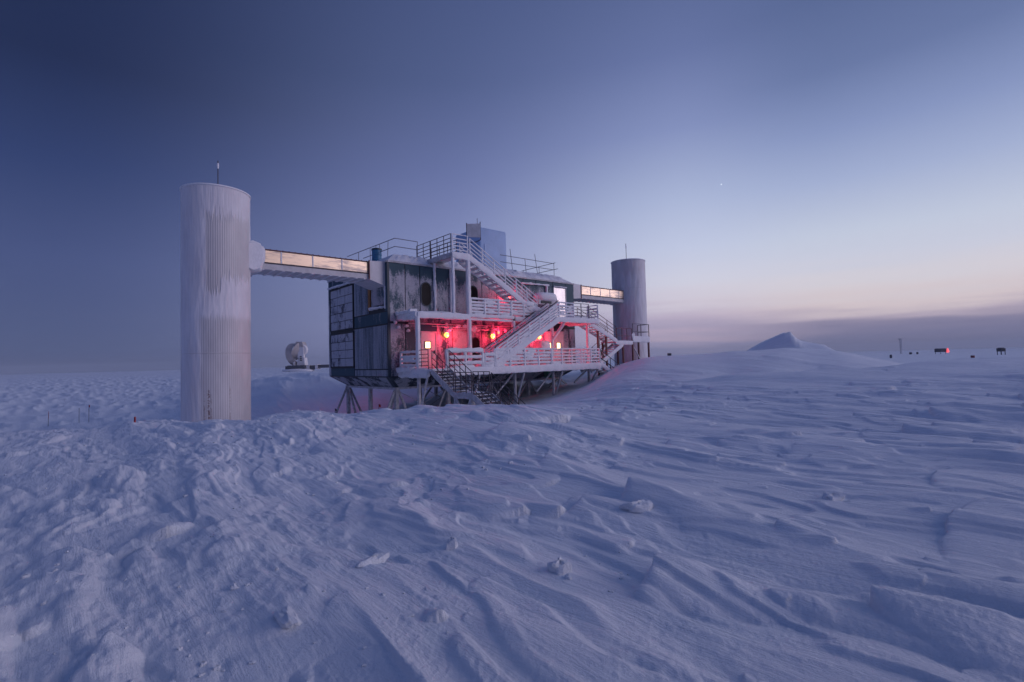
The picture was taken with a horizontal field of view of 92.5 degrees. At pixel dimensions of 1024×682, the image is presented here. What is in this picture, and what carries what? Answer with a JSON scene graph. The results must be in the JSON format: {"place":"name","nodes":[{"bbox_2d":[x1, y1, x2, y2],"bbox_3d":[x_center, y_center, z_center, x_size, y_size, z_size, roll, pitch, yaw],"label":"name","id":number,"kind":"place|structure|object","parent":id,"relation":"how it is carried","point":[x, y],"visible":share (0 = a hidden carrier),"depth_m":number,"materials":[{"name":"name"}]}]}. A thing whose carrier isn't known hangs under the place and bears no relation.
{"place":"outdoors","nodes":[
{"label":"outdoors","id":0,"kind":"place"},
{"bbox_2d":[0,332,1023,681],"bbox_3d":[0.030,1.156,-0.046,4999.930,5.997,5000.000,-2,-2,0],"label":"ground","id":1,"kind":"structure","parent":0,"point":[746,550],"depth_m":4.83,"materials":[{"name":"white snow"}]},
{"bbox_2d":[180,160,250,421],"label":"tower","id":2,"kind":"structure","parent":1,"relation":"on","point":[215,323],"depth_m":20.97,"materials":[{"name":"metal"}]},
{"bbox_2d":[274,606,301,628],"bbox_3d":[-1.415,1.739,3.082,0.121,0.075,0.268,1,-3,-43],"label":"snow chunk","id":3,"kind":"object","parent":1,"relation":"on","point":[286,617],"visible":1,"depth_m":3.04,"materials":[{"name":"white snow"}]},
{"bbox_2d":[282,342,328,371],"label":"radio telescope","id":4,"kind":"object","parent":1,"relation":"on","point":[299,351],"visible":0.91,"depth_m":247.60,"materials":[{"name":"white metal"}]},
{"bbox_2d":[4,407,638,681],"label":"snow rubble","id":5,"kind":"object","parent":1,"relation":"on","point":[234,586],"visible":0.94,"depth_m":3.65,"materials":[{"name":"white snow"}]},
{"bbox_2d":[355,552,389,567],"bbox_3d":[-1.166,1.842,4.069,0.141,0.108,0.311,-3,-3,29],"label":"snow chunk","id":6,"kind":"object","parent":1,"relation":"on","point":[376,558],"visible":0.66,"depth_m":4.06,"materials":[{"name":"white snow"}]},
{"bbox_2d":[327,254,575,413],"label":"research laboratory","id":7,"kind":"structure","parent":1,"relation":"on","point":[371,337],"depth_m":29.53,"materials":[{"name":"metal"}]},
{"bbox_2d":[249,240,384,289],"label":"cable bridge","id":8,"kind":"structure","parent":7,"relation":"attached to","point":[368,274],"depth_m":24.79,"materials":[{"name":"white paint"}]},
{"bbox_2d":[330,283,353,331],"bbox_3d":[-10.971,-2.061,31.540,0.089,2.800,3.700,0,-3,-41],"label":"window","id":9,"kind":"structure","parent":7,"relation":"in","point":[348,289],"depth_m":31.39,"materials":[{"name":"grey metal"}]},
{"bbox_2d":[330,331,354,367],"bbox_3d":[-10.900,0.596,31.433,0.089,2.240,3.700,0,-3,-41],"label":"panel door","id":10,"kind":"structure","parent":7,"relation":"in","point":[334,346],"depth_m":31.33,"materials":[{"name":"grey metal"}]},
{"bbox_2d":[371,248,381,260],"bbox_3d":[-8.250,-5.134,29.904,0.630,1.002,0.620,0,-3,-41],"label":"oil drum","id":11,"kind":"object","parent":7,"relation":"on","point":[376,254],"visible":0.81,"depth_m":29.66,"materials":[{"name":"blue paint"}]},
{"bbox_2d":[347,238,417,260],"bbox_3d":[-8.438,-5.352,31.405,1.542,1.169,6.722,0,-3,-41],"label":"roof railing","id":12,"kind":"object","parent":7,"relation":"on","point":[387,249],"visible":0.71,"depth_m":29.38,"materials":[{"name":"grey metal"}]},
{"bbox_2d":[421,282,431,305],"bbox_3d":[-4.979,-2.717,28.419,0.700,1.420,0.037,0,-3,-41],"label":"window","id":13,"kind":"structure","parent":7,"relation":"in","point":[426,297],"depth_m":28.43,"materials":[{"name":"black glass"}]},
{"bbox_2d":[420,331,436,367],"bbox_3d":[-4.794,0.495,28.377,1.060,2.110,0.123,0,-3,-41],"label":"door","id":14,"kind":"structure","parent":7,"relation":"in","point":[428,339],"depth_m":28.38,"materials":[{"name":"paint"}]},
{"bbox_2d":[444,322,448,337],"bbox_3d":[-3.878,-0.654,29.049,0.340,0.910,0.448,-1,-2,-13],"label":"wall lamp","id":15,"kind":"object","parent":7,"relation":"attached to","point":[446,331],"visible":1,"depth_m":28.89,"materials":[{"name":"glass"}]},
{"bbox_2d":[471,286,477,306],"bbox_3d":[-2.421,-2.765,30.675,0.700,1.420,0.037,0,-3,-41],"label":"window","id":16,"kind":"structure","parent":7,"relation":"in","point":[474,292],"depth_m":30.75,"materials":[{"name":"black glass"}]},
{"bbox_2d":[472,337,479,354],"bbox_3d":[-2.261,0.417,30.612,0.620,1.350,0.037,0,-3,-41],"label":"window","id":17,"kind":"structure","parent":7,"relation":"in","point":[475,341],"depth_m":30.63,"materials":[{"name":"black glass"}]},
{"bbox_2d":[456,227,506,268],"bbox_3d":[-2.252,-6.325,35.740,2.600,3.070,2.985,0,-3,-41],"label":"roof cabin","id":18,"kind":"object","parent":7,"relation":"on","point":[491,243],"visible":0.52,"depth_m":34.68,"materials":[{"name":"grey metal"}]},
{"bbox_2d":[490,324,494,338],"bbox_3d":[-1.235,-0.611,31.374,0.340,0.910,0.448,-1,-2,-13],"label":"wall lamp","id":19,"kind":"object","parent":7,"relation":"attached to","point":[492,332],"visible":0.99,"depth_m":31.22,"materials":[{"name":"glass"}]},
{"bbox_2d":[500,251,555,272],"bbox_3d":[0.144,-5.576,36.659,5.322,1.585,4.000,0,-3,-41],"label":"roof railing","id":20,"kind":"object","parent":7,"relation":"on","point":[535,260],"visible":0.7,"depth_m":35.79,"materials":[{"name":"grey metal"}]},
{"bbox_2d":[545,331,564,360],"bbox_3d":[3.095,0.459,35.337,1.920,2.320,0.110,0,-3,-41],"label":"door","id":21,"kind":"structure","parent":7,"relation":"in","point":[559,340],"depth_m":35.48,"materials":[{"name":"paint"}]},
{"bbox_2d":[553,286,566,316],"bbox_3d":[3.549,-2.712,35.882,1.360,2.594,0.196,0,-3,-41],"label":"door","id":22,"kind":"structure","parent":7,"relation":"in","point":[560,291],"depth_m":35.98,"materials":[{"name":"metal"}]},
{"bbox_2d":[573,284,623,304],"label":"cable bridge","id":23,"kind":"structure","parent":7,"relation":"attached to","point":[590,294],"depth_m":39.63,"materials":[{"name":"white paint"}]},
{"bbox_2d":[446,536,457,549],"bbox_3d":[-0.526,1.806,4.329,0.106,0.164,0.118,-2,-2,0],"label":"snow chunk","id":24,"kind":"object","parent":1,"relation":"on","point":[452,543],"visible":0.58,"depth_m":4.28,"materials":[{"name":"white snow"}]},
{"bbox_2d":[396,347,600,404],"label":"deck","id":25,"kind":"structure","parent":1,"relation":"on","point":[484,363],"depth_m":28.62,"materials":[{"name":"metal"}]},
{"bbox_2d":[429,350,524,404],"bbox_3d":[-1.748,2.361,22.866,1.198,4.071,6.300,0,-3,-41],"label":"access stair","id":26,"kind":"object","parent":25,"relation":"attached to","point":[467,392],"visible":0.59,"depth_m":22.95,"materials":[{"name":"metal"}]},
{"bbox_2d":[395,297,599,368],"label":"deck","id":27,"kind":"structure","parent":25,"relation":"on","point":[570,319],"depth_m":29.26,"materials":[{"name":"metal"}]},
{"bbox_2d":[416,233,540,313],"bbox_3d":[-1.995,-3.674,30.970,6.965,4.578,4.122,0,-3,-41],"label":"roof stair","id":28,"kind":"object","parent":27,"relation":"on","point":[465,259],"visible":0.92,"depth_m":29.06,"materials":[{"name":"metal"}]},
{"bbox_2d":[466,222,480,242],"bbox_3d":[-2.231,-6.103,28.467,0.868,2.100,0.162,-1,-2,-20],"label":"sheet panel","id":29,"kind":"object","parent":28,"relation":"on","point":[473,230],"visible":0.96,"depth_m":28.40,"materials":[{"name":"white metal"}]},
{"bbox_2d":[484,300,559,366],"bbox_3d":[0.695,-0.510,29.983,5.638,4.222,1.134,0,-3,-41],"label":"deck stair","id":30,"kind":"object","parent":25,"relation":"on","point":[528,334],"visible":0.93,"depth_m":29.67,"materials":[{"name":"metal"}]},
{"bbox_2d":[533,340,549,364],"bbox_3d":[1.989,0.738,32.249,1.072,1.614,1.085,0,-3,-41],"label":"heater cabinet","id":31,"kind":"object","parent":25,"relation":"on","point":[541,344],"visible":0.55,"depth_m":31.91,"materials":[{"name":"metal"}]},
{"bbox_2d":[547,557,571,574],"bbox_3d":[0.374,1.792,3.838,0.197,0.168,0.170,-2,-2,0],"label":"snow chunk","id":32,"kind":"object","parent":1,"relation":"on","point":[560,566],"visible":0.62,"depth_m":3.81,"materials":[{"name":"white snow"}]},
{"bbox_2d":[577,307,632,375],"bbox_3d":[7.282,0.261,36.689,5.347,5.455,2.419,0,-3,-41],"label":"tower stair","id":33,"kind":"object","parent":1,"relation":"on","point":[620,344],"visible":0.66,"depth_m":36.29,"materials":[{"name":"metal"}]},
{"bbox_2d":[611,245,647,365],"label":"tower","id":34,"kind":"structure","parent":1,"relation":"on","point":[628,277],"depth_m":41.63,"materials":[{"name":"metal"}]},
{"bbox_2d":[621,323,649,362],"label":"tower platform","id":35,"kind":"structure","parent":1,"relation":"on","point":[638,339],"depth_m":39.10,"materials":[{"name":"metal"}]},
{"bbox_2d":[619,499,652,512],"bbox_3d":[1.327,1.771,5.225,0.377,0.144,0.190,-2,-2,0],"label":"snow chunk","id":36,"kind":"object","parent":1,"relation":"on","point":[641,506],"visible":0.93,"depth_m":5.18,"materials":[{"name":"white snow"}]},
{"bbox_2d":[822,492,845,500],"bbox_3d":[3.587,1.766,5.486,0.255,0.133,0.214,-1,-2,-17],"label":"snow chunk","id":37,"kind":"object","parent":1,"relation":"on","point":[834,496],"visible":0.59,"depth_m":5.44,"materials":[{"name":"white snow"}]},
{"bbox_2d":[934,348,948,353],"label":"field hut","id":38,"kind":"object","parent":1,"relation":"on","point":[940,350],"visible":0.88,"depth_m":208.51,"materials":[{"name":"black metal"}]},
{"bbox_2d":[996,348,1005,354],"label":"instrument box","id":39,"kind":"object","parent":1,"relation":"on","point":[1000,349],"visible":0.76,"depth_m":139.33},
{"bbox_2d":[0,0,1023,374],"label":"sky","id":40,"kind":"structure","parent":0,"point":[839,175],"materials":[{"name":"blue"}]}
]}

